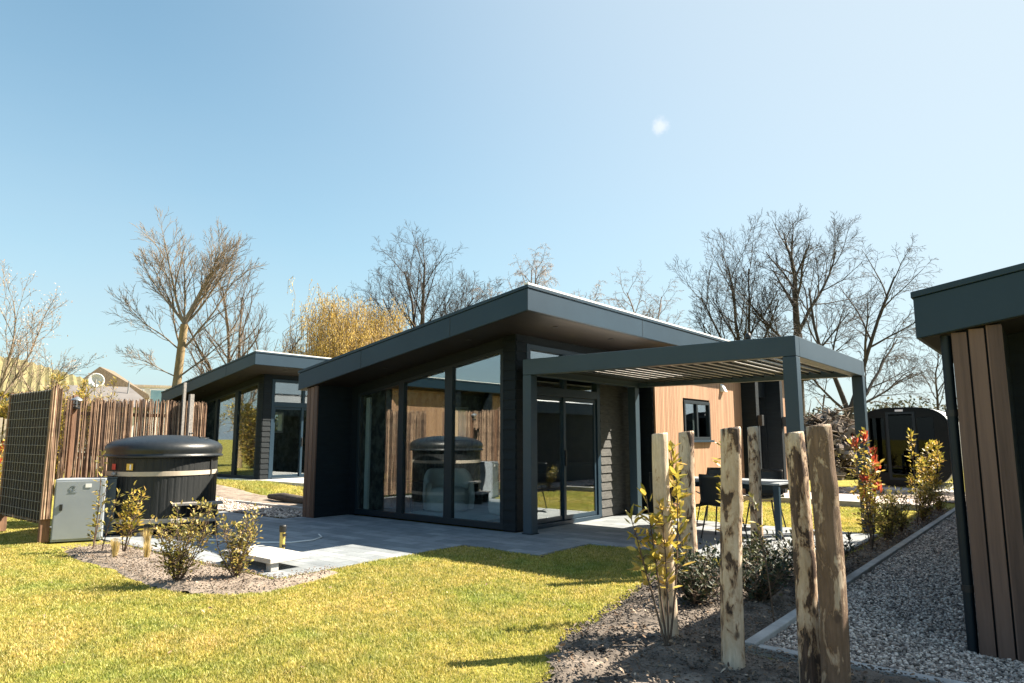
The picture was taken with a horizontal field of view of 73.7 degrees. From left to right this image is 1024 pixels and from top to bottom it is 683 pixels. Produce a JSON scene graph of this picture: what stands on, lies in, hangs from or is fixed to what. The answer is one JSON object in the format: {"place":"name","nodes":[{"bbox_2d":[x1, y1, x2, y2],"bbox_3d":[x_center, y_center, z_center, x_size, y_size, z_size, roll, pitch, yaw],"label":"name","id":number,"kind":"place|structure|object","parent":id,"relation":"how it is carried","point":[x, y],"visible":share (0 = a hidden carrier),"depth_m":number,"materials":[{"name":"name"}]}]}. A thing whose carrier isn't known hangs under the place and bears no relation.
{"place":"outdoors","nodes":[
{"label":"outdoors","id":0,"kind":"place"},
{"bbox_2d":[216,485,302,506],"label":"bare soil","id":1,"kind":"structure","parent":0,"point":[226,492],"depth_m":14.82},
{"bbox_2d":[267,493,302,503],"bbox_3d":[-4.433,3.229,13.976,1.814,0.230,0.240,-6,-10,38],"label":"log","id":2,"kind":"object","parent":1,"relation":"on","point":[288,497],"visible":0.56,"depth_m":14.04,"materials":[{"name":"wood"}]},
{"bbox_2d":[223,545,308,571],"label":"step slab","id":3,"kind":"structure","parent":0,"point":[272,558],"depth_m":7.15,"materials":[{"name":"concrete"}]},
{"bbox_2d":[161,350,457,479],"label":"house","id":4,"kind":"structure","parent":0,"point":[247,398],"depth_m":19.75,"materials":[{"name":"black wood"}]},
{"bbox_2d":[197,382,258,478],"bbox_3d":[-8.287,2.579,19.798,3.380,2.663,0.082,-6,-10,38],"label":"window","id":5,"kind":"structure","parent":4,"relation":"in","point":[237,393],"depth_m":19.42,"materials":[{"name":"black glass"}]},
{"bbox_2d":[271,407,300,477],"bbox_3d":[-6.330,2.821,19.207,0.035,1.930,0.955,-6,-10,38],"label":"sliding door","id":6,"kind":"structure","parent":4,"relation":"in","point":[283,408],"depth_m":19.12,"materials":[{"name":"metal"}]},
{"bbox_2d":[268,379,306,478],"bbox_3d":[-6.011,2.522,19.596,0.132,2.760,2.080,-6,-10,38],"label":"window","id":7,"kind":"structure","parent":4,"relation":"in","point":[274,404],"depth_m":18.96,"materials":[{"name":"metal"}]},
{"bbox_2d":[299,408,306,475],"bbox_3d":[-5.726,2.915,19.882,0.065,1.930,0.985,-6,-10,38],"label":"sliding door","id":8,"kind":"structure","parent":4,"relation":"in","point":[302,409],"depth_m":19.51,"materials":[{"name":"glass"}]},
{"bbox_2d":[50,511,878,577],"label":"patio","id":9,"kind":"structure","parent":0,"point":[345,540],"depth_m":9.23,"materials":[{"name":"grey concrete"}]},
{"bbox_2d":[59,396,133,478],"bbox_3d":[-6.719,1.903,11.027,0.166,2.000,1.044,-6,-10,38],"label":"willow fence","id":10,"kind":"object","parent":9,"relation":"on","point":[102,414],"visible":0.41,"depth_m":10.98,"materials":[{"name":"brown wood"}]},
{"bbox_2d":[99,476,117,533],"bbox_3d":[-5.730,2.317,9.729,0.320,0.780,0.440,4,-9,-25],"label":"heater box","id":11,"kind":"object","parent":9,"relation":"on","point":[111,493],"visible":0.32,"depth_m":9.56,"materials":[{"name":"blue paint"}]},
{"bbox_2d":[103,432,222,535],"bbox_3d":[-5.246,2.088,10.278,1.623,1.426,1.623,-6,-10,38],"label":"hot tub","id":12,"kind":"object","parent":9,"relation":"on","point":[164,470],"visible":0.91,"depth_m":9.66,"materials":[{"name":"black plastic"}]},
{"bbox_2d":[133,398,206,436],"bbox_3d":[-5.994,2.024,11.925,0.165,2.010,1.282,-6,-10,38],"label":"willow fence","id":13,"kind":"object","parent":9,"relation":"on","point":[151,421],"visible":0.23,"depth_m":11.87,"materials":[{"name":"brown wood"}]},
{"bbox_2d":[180,382,186,434],"bbox_3d":[-5.833,1.858,12.034,0.044,2.270,0.044,-6,-10,38],"label":"pole","id":14,"kind":"object","parent":9,"relation":"on","point":[183,409],"visible":0.36,"depth_m":12.11,"materials":[{"name":"grey wood"}]},
{"bbox_2d":[186,394,194,435],"bbox_3d":[-5.683,1.956,11.980,0.070,2.060,0.070,-6,-10,38],"label":"pole","id":15,"kind":"object","parent":9,"relation":"on","point":[190,414],"visible":0.36,"depth_m":12.05,"materials":[{"name":"grey metal"}]},
{"bbox_2d":[170,501,223,535],"bbox_3d":[-4.455,2.502,9.665,0.680,0.435,0.410,4,-9,-27],"label":"tub step","id":16,"kind":"object","parent":9,"relation":"on","point":[202,518],"visible":0.53,"depth_m":9.62,"materials":[{"name":"grey wood"}]},
{"bbox_2d":[522,333,876,534],"bbox_3d":[2.700,1.464,9.948,3.884,2.570,3.394,-6,-10,38],"label":"pergola","id":17,"kind":"object","parent":9,"relation":"on","point":[799,357],"visible":0.91,"depth_m":9.68,"materials":[{"name":"black metal"}]},
{"bbox_2d":[698,474,747,537],"bbox_3d":[2.846,2.235,9.285,0.480,0.862,0.564,-7,-11,41],"label":"garden chair","id":18,"kind":"object","parent":9,"relation":"on","point":[709,493],"visible":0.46,"depth_m":9.21,"materials":[{"name":"black metal"}]},
{"bbox_2d":[695,476,788,539],"bbox_3d":[3.139,2.395,9.999,1.840,0.740,0.920,-6,-10,38],"label":"dining table","id":19,"kind":"object","parent":9,"relation":"on","point":[776,486],"visible":0.19,"depth_m":9.17,"materials":[{"name":"grey paint"}]},
{"bbox_2d":[744,469,785,526],"bbox_3d":[3.879,2.401,10.463,0.480,0.862,0.564,-6,-10,38],"label":"garden chair","id":20,"kind":"object","parent":9,"relation":"on","point":[777,474],"visible":0.43,"depth_m":10.60,"materials":[{"name":"black metal"}]},
{"bbox_2d":[0,454,964,682],"bbox_3d":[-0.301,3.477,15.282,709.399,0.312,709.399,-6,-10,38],"label":"ground","id":21,"kind":"structure","parent":0,"point":[847,480],"depth_m":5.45,"materials":[{"name":"green plant"}]},
{"bbox_2d":[0,390,26,452],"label":"garden bush","id":22,"kind":"object","parent":21,"relation":"on","point":[3,410],"visible":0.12,"depth_m":20.23,"materials":[{"name":"yellow plant"}]},
{"bbox_2d":[0,383,62,542],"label":"fence","id":23,"kind":"object","parent":21,"relation":"on","point":[30,452],"visible":1,"depth_m":9.39,"materials":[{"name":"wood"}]},
{"bbox_2d":[0,335,102,392],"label":"bare tree","id":24,"kind":"object","parent":21,"relation":"on","point":[27,385],"visible":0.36,"depth_m":22.29,"materials":[{"name":"brown plant"}]},
{"bbox_2d":[0,356,104,407],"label":"barn","id":25,"kind":"structure","parent":21,"relation":"on","point":[46,376],"depth_m":32.91,"materials":[{"name":"beige paint"}]},
{"bbox_2d":[0,259,106,400],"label":"bare tree","id":26,"kind":"object","parent":21,"relation":"on","point":[7,363],"visible":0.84,"depth_m":20.95,"materials":[{"name":"brown plant"}]},
{"bbox_2d":[43,370,90,495],"bbox_3d":[-9.278,1.881,14.152,1.136,2.660,1.130,-6,-10,38],"label":"golden bush","id":27,"kind":"object","parent":21,"relation":"on","point":[81,393],"visible":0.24,"depth_m":14.10,"materials":[{"name":"yellow plant"}]},
{"bbox_2d":[65,395,77,477],"bbox_3d":[-6.220,1.728,9.602,0.056,1.950,0.060,-6,-10,38],"label":"fence post","id":28,"kind":"object","parent":21,"relation":"on","point":[71,443],"visible":0.56,"depth_m":9.63,"materials":[{"name":"brown wood"}]},
{"bbox_2d":[50,477,108,541],"bbox_3d":[-5.834,2.257,9.236,0.570,0.800,0.446,4,-9,-25],"label":"utility cabinet","id":29,"kind":"object","parent":21,"relation":"on","point":[73,510],"visible":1,"depth_m":9.04,"materials":[{"name":"grey metal"}]},
{"bbox_2d":[61,376,119,475],"bbox_3d":[-9.521,2.058,15.168,1.179,2.591,1.108,-6,-10,38],"label":"golden bush","id":30,"kind":"object","parent":21,"relation":"on","point":[86,381],"visible":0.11,"depth_m":15.26,"materials":[{"name":"yellow plant"}]},
{"bbox_2d":[60,381,149,468],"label":"garage","id":31,"kind":"structure","parent":21,"relation":"on","point":[127,393],"depth_m":27.09,"materials":[{"name":"white paint"}]},
{"bbox_2d":[87,373,104,394],"bbox_3d":[-15.835,1.820,26.030,0.479,1.240,0.464,-3,-9,22],"label":"satellite dish","id":32,"kind":"object","parent":31,"relation":"on","point":[98,377],"visible":0.8,"depth_m":26.12,"materials":[{"name":"metal"}]},
{"bbox_2d":[83,367,149,399],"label":"thatched house","id":33,"kind":"structure","parent":21,"relation":"on","point":[108,374],"depth_m":43.21,"materials":[{"name":"white paint"}]},
{"bbox_2d":[134,384,171,434],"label":"flat building","id":34,"kind":"structure","parent":21,"relation":"on","point":[153,392],"depth_m":51.27,"materials":[{"name":"white paint"}]},
{"bbox_2d":[149,389,165,413],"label":"window","id":35,"kind":"structure","parent":34,"relation":"in","point":[155,394],"depth_m":51.31,"materials":[{"name":"glass"}]},
{"bbox_2d":[104,205,266,386],"bbox_3d":[-10.199,0.041,21.268,4.959,8.794,2.634,-1,-8,4],"label":"willow tree","id":36,"kind":"object","parent":21,"relation":"on","point":[182,345],"visible":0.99,"depth_m":21.20,"materials":[{"name":"brown plant"}]},
{"bbox_2d":[61,540,337,594],"bbox_3d":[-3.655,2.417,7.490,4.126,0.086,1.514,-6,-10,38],"label":"garden bed","id":37,"kind":"object","parent":21,"relation":"on","point":[228,590],"visible":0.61,"depth_m":6.60,"materials":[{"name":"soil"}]},
{"bbox_2d":[86,449,112,548],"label":"laurel shrub","id":38,"kind":"object","parent":37,"relation":"on","point":[94,520],"visible":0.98,"depth_m":8.29,"materials":[{"name":"green plant"}]},
{"bbox_2d":[97,488,124,550],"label":"laurel shrub","id":39,"kind":"object","parent":37,"relation":"on","point":[113,510],"visible":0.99,"depth_m":8.11,"materials":[{"name":"green plant"}]},
{"bbox_2d":[110,480,149,551],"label":"laurel shrub","id":40,"kind":"object","parent":37,"relation":"on","point":[133,523],"visible":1,"depth_m":8.07,"materials":[{"name":"green plant"}]},
{"bbox_2d":[146,497,216,580],"bbox_3d":[-3.117,1.880,6.419,0.593,0.810,0.570,-6,-10,38],"label":"garden shrub","id":41,"kind":"object","parent":37,"relation":"on","point":[182,555],"visible":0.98,"depth_m":6.42,"materials":[{"name":"green plant"}]},
{"bbox_2d":[207,500,262,577],"bbox_3d":[-2.626,1.932,6.587,0.419,0.753,0.561,-6,-10,38],"label":"garden shrub","id":42,"kind":"object","parent":37,"relation":"on","point":[238,546],"visible":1,"depth_m":6.55,"materials":[{"name":"green plant"}]},
{"bbox_2d":[166,242,335,379],"bbox_3d":[-11.856,0.612,31.311,5.022,10.449,7.359,-28,-29,74],"label":"bare tree","id":43,"kind":"object","parent":21,"relation":"on","point":[242,338],"visible":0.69,"depth_m":31.22,"materials":[{"name":"brown plant"}]},
{"bbox_2d":[217,478,302,495],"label":"lawn grass","id":44,"kind":"structure","parent":21,"relation":"on","point":[268,486],"depth_m":16.38,"materials":[{"name":"green plant"}]},
{"bbox_2d":[217,477,303,486],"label":"terrace","id":45,"kind":"structure","parent":21,"relation":"on","point":[296,481],"depth_m":18.07,"materials":[{"name":"concrete"}]},
{"bbox_2d":[274,276,414,357],"bbox_3d":[-9.271,1.948,38.841,9.454,9.912,9.035,-6,-10,38],"label":"golden willow","id":46,"kind":"object","parent":21,"relation":"on","point":[347,337],"visible":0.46,"depth_m":37.18,"materials":[{"name":"yellow plant"}]},
{"bbox_2d":[328,220,504,343],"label":"oak tree","id":47,"kind":"object","parent":21,"relation":"on","point":[423,286],"visible":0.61,"depth_m":42.47,"materials":[{"name":"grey plant"}]},
{"bbox_2d":[471,243,619,307],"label":"birch tree","id":48,"kind":"object","parent":21,"relation":"on","point":[535,278],"visible":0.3,"depth_m":40.96,"materials":[{"name":"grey plant"}]},
{"bbox_2d":[298,282,812,532],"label":"house","id":49,"kind":"structure","parent":21,"relation":"on","point":[380,417],"depth_m":12.07,"materials":[{"name":"wood"}]},
{"bbox_2d":[395,480,423,511],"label":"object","id":50,"kind":"object","parent":49,"relation":"on","point":[411,482],"visible":0.62,"depth_m":12.20,"materials":[{"name":"black plastic"}]},
{"bbox_2d":[355,349,503,529],"bbox_3d":[-1.426,1.572,11.193,3.380,2.663,0.082,-6,-10,38],"label":"window","id":51,"kind":"structure","parent":49,"relation":"in","point":[450,371],"depth_m":10.92,"materials":[{"name":"black glass"}]},
{"bbox_2d":[441,406,467,439],"bbox_3d":[-1.278,1.736,14.506,0.220,0.700,0.800,-6,-10,38],"label":"window","id":52,"kind":"structure","parent":49,"relation":"in","point":[463,411],"depth_m":14.71,"materials":[{"name":"glass"}]},
{"bbox_2d":[405,505,549,520],"bbox_3d":[-0.655,3.021,12.074,1.900,0.013,1.900,-6,-10,38],"label":"rug","id":53,"kind":"object","parent":49,"relation":"on","point":[479,512],"visible":0.29,"depth_m":11.85,"materials":[{"name":"grey fabric"}]},
{"bbox_2d":[423,468,474,511],"bbox_3d":[-1.152,2.672,12.370,0.938,0.730,0.840,2,-8,-15],"label":"armchair","id":54,"kind":"object","parent":53,"relation":"on","point":[464,494],"visible":0.87,"depth_m":12.19,"materials":[{"name":"fabric"}]},
{"bbox_2d":[488,481,499,514],"bbox_3d":[0.001,2.591,11.789,0.840,0.730,0.938,3,-9,-20],"label":"armchair","id":55,"kind":"object","parent":53,"relation":"on","point":[494,501],"visible":0.14,"depth_m":11.53,"materials":[{"name":"fabric"}]},
{"bbox_2d":[537,489,553,518],"bbox_3d":[0.297,2.678,11.223,0.400,0.460,0.800,-6,-10,38],"label":"coffee table","id":56,"kind":"object","parent":49,"relation":"on","point":[542,494],"visible":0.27,"depth_m":11.25,"materials":[{"name":"plastic"}]},
{"bbox_2d":[537,395,562,523],"bbox_3d":[0.531,1.813,10.602,0.035,1.930,0.955,-6,-10,38],"label":"sliding door","id":57,"kind":"structure","parent":49,"relation":"in","point":[543,520],"depth_m":10.83,"materials":[{"name":"metal"}]},
{"bbox_2d":[526,344,601,528],"bbox_3d":[0.850,1.514,10.991,0.132,2.760,2.080,-6,-10,38],"label":"window","id":58,"kind":"structure","parent":49,"relation":"in","point":[562,391],"depth_m":11.19,"materials":[{"name":"metal"}]},
{"bbox_2d":[537,462,593,502],"bbox_3d":[1.487,2.757,13.439,2.120,0.720,0.870,-6,-10,38],"label":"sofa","id":59,"kind":"object","parent":49,"relation":"on","point":[579,478],"visible":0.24,"depth_m":13.69,"materials":[{"name":"grey fabric"}]},
{"bbox_2d":[562,397,597,519],"bbox_3d":[1.135,1.908,11.277,0.065,1.930,0.985,-6,-10,38],"label":"sliding door","id":60,"kind":"structure","parent":49,"relation":"in","point":[564,399],"depth_m":11.14,"materials":[{"name":"metal"}]},
{"bbox_2d":[683,400,714,441],"bbox_3d":[3.770,1.628,13.866,0.130,0.825,1.340,-6,-10,38],"label":"window","id":61,"kind":"structure","parent":49,"relation":"in","point":[708,421],"depth_m":13.87,"materials":[{"name":"metal"}]},
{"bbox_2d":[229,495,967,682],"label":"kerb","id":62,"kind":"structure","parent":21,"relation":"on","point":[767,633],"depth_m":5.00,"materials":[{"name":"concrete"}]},
{"bbox_2d":[275,395,958,430],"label":"treeline","id":63,"kind":"object","parent":21,"relation":"on","point":[813,412],"depth_m":86.20,"materials":[{"name":"brown plant"}]},
{"bbox_2d":[578,264,691,329],"bbox_3d":[7.275,0.978,39.084,7.616,11.852,4.313,0,-8,0],"label":"birch tree","id":64,"kind":"object","parent":21,"relation":"on","point":[647,314],"visible":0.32,"depth_m":39.85,"materials":[{"name":"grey plant"}]},
{"bbox_2d":[666,209,802,340],"bbox_3d":[11.582,-0.213,35.151,6.298,13.122,6.177,-6,-10,38],"label":"bare tree","id":65,"kind":"object","parent":21,"relation":"on","point":[728,321],"visible":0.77,"depth_m":35.36,"materials":[{"name":"brown plant"}]},
{"bbox_2d":[536,560,943,682],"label":"planting bed","id":66,"kind":"object","parent":21,"relation":"on","point":[870,674],"visible":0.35,"depth_m":4.21,"materials":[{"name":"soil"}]},
{"bbox_2d":[625,463,695,645],"bbox_3d":[0.982,1.412,4.523,0.491,1.206,0.308,2,-8,-13],"label":"golden sapling","id":67,"kind":"object","parent":66,"relation":"on","point":[655,536],"visible":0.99,"depth_m":4.52,"materials":[{"name":"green plant"}]},
{"bbox_2d":[652,432,678,636],"bbox_3d":[1.040,1.391,4.630,0.135,1.535,0.121,3,-8,-19],"label":"timber post","id":68,"kind":"object","parent":66,"relation":"on","point":[660,474],"visible":0.65,"depth_m":4.62,"materials":[{"name":"beige wood"}]},
{"bbox_2d":[668,440,686,533],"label":"golden sapling","id":69,"kind":"object","parent":66,"relation":"on","point":[671,446],"visible":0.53,"depth_m":5.38,"materials":[{"name":"yellow plant"}]},
{"bbox_2d":[678,431,697,558],"bbox_3d":[1.768,1.686,6.852,0.190,1.568,0.164,-6,-10,38],"label":"timber post","id":70,"kind":"object","parent":66,"relation":"on","point":[686,446],"visible":0.62,"depth_m":6.83,"materials":[{"name":"beige wood"}]},
{"bbox_2d":[673,538,719,583],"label":"evergreen shrub","id":71,"kind":"object","parent":66,"relation":"on","point":[695,554],"visible":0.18,"depth_m":6.10,"materials":[{"name":"green plant"}]},
{"bbox_2d":[674,548,747,605],"bbox_3d":[1.494,1.900,5.490,0.642,0.472,0.650,-6,-10,38],"label":"evergreen shrub","id":72,"kind":"object","parent":66,"relation":"on","point":[696,591],"visible":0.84,"depth_m":5.42,"materials":[{"name":"green plant"}]},
{"bbox_2d":[720,427,745,669],"bbox_3d":[1.303,1.294,4.053,0.172,1.566,0.163,-6,-10,38],"label":"timber post","id":73,"kind":"object","parent":66,"relation":"on","point":[731,605],"visible":0.96,"depth_m":4.03,"materials":[{"name":"beige wood"}]},
{"bbox_2d":[702,538,794,602],"bbox_3d":[1.987,1.900,5.590,0.726,0.499,0.732,-6,-10,38],"label":"evergreen shrub","id":74,"kind":"object","parent":66,"relation":"on","point":[757,591],"visible":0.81,"depth_m":5.52,"materials":[{"name":"green plant"}]},
{"bbox_2d":[747,426,763,550],"bbox_3d":[2.674,1.748,7.500,0.140,1.626,0.199,-3,-8,19],"label":"timber post","id":75,"kind":"object","parent":66,"relation":"on","point":[754,463],"visible":0.69,"depth_m":7.47,"materials":[{"name":"brown wood"}]},
{"bbox_2d":[742,529,772,566],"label":"evergreen shrub","id":76,"kind":"object","parent":66,"relation":"on","point":[747,543],"visible":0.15,"depth_m":6.91,"materials":[{"name":"green plant"}]},
{"bbox_2d":[748,492,774,621],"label":"bare shoot","id":77,"kind":"object","parent":66,"relation":"on","point":[756,506],"visible":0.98,"depth_m":5.07,"materials":[{"name":"brown plant"}]},
{"bbox_2d":[742,530,793,580],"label":"evergreen shrub","id":78,"kind":"object","parent":66,"relation":"on","point":[789,554],"visible":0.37,"depth_m":6.34,"materials":[{"name":"green plant"}]},
{"bbox_2d":[784,431,820,682],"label":"timber post","id":79,"kind":"object","parent":66,"relation":"on","point":[807,607],"visible":0.97,"depth_m":3.60,"materials":[{"name":"brown wood"}]},
{"bbox_2d":[787,529,853,565],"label":"evergreen shrub","id":80,"kind":"object","parent":66,"relation":"on","point":[848,536],"visible":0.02,"depth_m":6.50,"materials":[{"name":"green plant"}]},
{"bbox_2d":[806,424,850,682],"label":"timber post","id":81,"kind":"object","parent":66,"relation":"on","point":[834,628],"visible":1,"depth_m":3.45,"materials":[{"name":"brown wood"}]},
{"bbox_2d":[723,205,881,416],"bbox_3d":[15.405,-0.737,36.267,7.988,14.470,5.291,-3,-9,20],"label":"bare tree","id":82,"kind":"object","parent":21,"relation":"on","point":[792,262],"visible":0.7,"depth_m":36.33,"materials":[{"name":"brown plant"}]},
{"bbox_2d":[803,394,857,479],"bbox_3d":[11.227,3.597,24.172,6.620,3.476,4.386,1,-8,-4],"label":"bush","id":83,"kind":"object","parent":21,"relation":"on","point":[843,429],"visible":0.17,"depth_m":23.62,"materials":[{"name":"plant"}]},
{"bbox_2d":[767,233,941,419],"bbox_3d":[14.955,0.626,30.122,7.326,10.099,5.970,-2,-8,15],"label":"bare tree","id":84,"kind":"object","parent":21,"relation":"on","point":[867,349],"visible":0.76,"depth_m":29.53,"materials":[{"name":"brown plant"}]},
{"bbox_2d":[784,490,935,505],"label":"pink gravel","id":85,"kind":"structure","parent":21,"relation":"on","point":[847,497],"depth_m":15.26,"materials":[{"name":"gravel"}]},
{"bbox_2d":[845,506,953,573],"bbox_3d":[5.759,2.779,10.015,0.512,0.089,7.987,-6,-10,38],"label":"kerbside bed","id":86,"kind":"object","parent":21,"relation":"on","point":[886,548],"visible":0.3,"depth_m":8.49,"materials":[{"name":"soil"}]},
{"bbox_2d":[847,426,888,548],"bbox_3d":[4.385,1.799,8.371,0.490,1.510,0.401,2,-8,-16],"label":"red tip shrub","id":87,"kind":"object","parent":86,"relation":"on","point":[878,484],"visible":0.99,"depth_m":8.33,"materials":[{"name":"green plant"}]},
{"bbox_2d":[867,489,902,539],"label":"olive bush","id":88,"kind":"object","parent":86,"relation":"on","point":[886,530],"visible":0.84,"depth_m":8.96,"materials":[{"name":"green plant"}]},
{"bbox_2d":[882,485,915,531],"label":"olive bush","id":89,"kind":"object","parent":86,"relation":"on","point":[903,516],"visible":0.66,"depth_m":9.80,"materials":[{"name":"green plant"}]},
{"bbox_2d":[906,428,928,523],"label":"golden shrub","id":90,"kind":"object","parent":86,"relation":"on","point":[913,480],"visible":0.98,"depth_m":10.89,"materials":[{"name":"yellow plant"}]},
{"bbox_2d":[912,478,939,520],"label":"olive bush","id":91,"kind":"object","parent":86,"relation":"on","point":[926,508],"visible":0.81,"depth_m":11.10,"materials":[{"name":"green plant"}]},
{"bbox_2d":[919,439,946,515],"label":"golden shrub","id":92,"kind":"object","parent":86,"relation":"on","point":[935,454],"visible":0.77,"depth_m":11.74,"materials":[{"name":"yellow plant"}]},
{"bbox_2d":[925,478,952,510],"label":"olive bush","id":93,"kind":"object","parent":86,"relation":"on","point":[938,503],"visible":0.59,"depth_m":12.54,"materials":[{"name":"green plant"}]},
{"bbox_2d":[919,347,944,410],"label":"bare tree","id":94,"kind":"object","parent":21,"relation":"on","point":[937,394],"visible":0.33,"depth_m":39.07,"materials":[{"name":"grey plant"}]},
{"bbox_2d":[910,263,1023,661],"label":"house","id":95,"kind":"structure","parent":21,"relation":"on","point":[971,328],"depth_m":4.70,"materials":[{"name":"black wood"}]},
{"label":"side gravel","id":96,"kind":"structure","parent":21,"relation":"on","visible":0},
{"bbox_2d":[216,497,301,518],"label":"gravel","id":97,"kind":"structure","parent":96,"relation":"on","point":[236,507],"depth_m":12.73,"materials":[{"name":"beige gravel"}]},
{"bbox_2d":[0,0,1023,421],"label":"sky","id":98,"kind":"structure","parent":0,"point":[610,135],"materials":[{"name":"blue"}]},
{"bbox_2d":[696,500,917,533],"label":"back lawn grass","id":99,"kind":"structure","parent":0,"point":[847,516],"depth_m":12.06,"materials":[{"name":"green plant"}]},
{"bbox_2d":[764,486,1023,682],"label":"gravel path","id":100,"kind":"structure","parent":0,"point":[862,632],"depth_m":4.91,"materials":[{"name":"grey gravel"}]},
{"bbox_2d":[846,407,962,495],"bbox_3d":[10.398,2.810,17.912,2.400,2.120,3.300,-6,-10,38],"label":"sauna pod","id":101,"kind":"object","parent":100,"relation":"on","point":[888,431],"visible":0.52,"depth_m":17.34,"materials":[{"name":"black wood"}]},
{"bbox_2d":[885,412,919,479],"bbox_3d":[9.912,2.653,17.370,0.660,1.720,0.079,-6,-10,38],"label":"door","id":102,"kind":"structure","parent":101,"relation":"in","point":[897,423],"depth_m":17.41,"materials":[{"name":"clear glass"}]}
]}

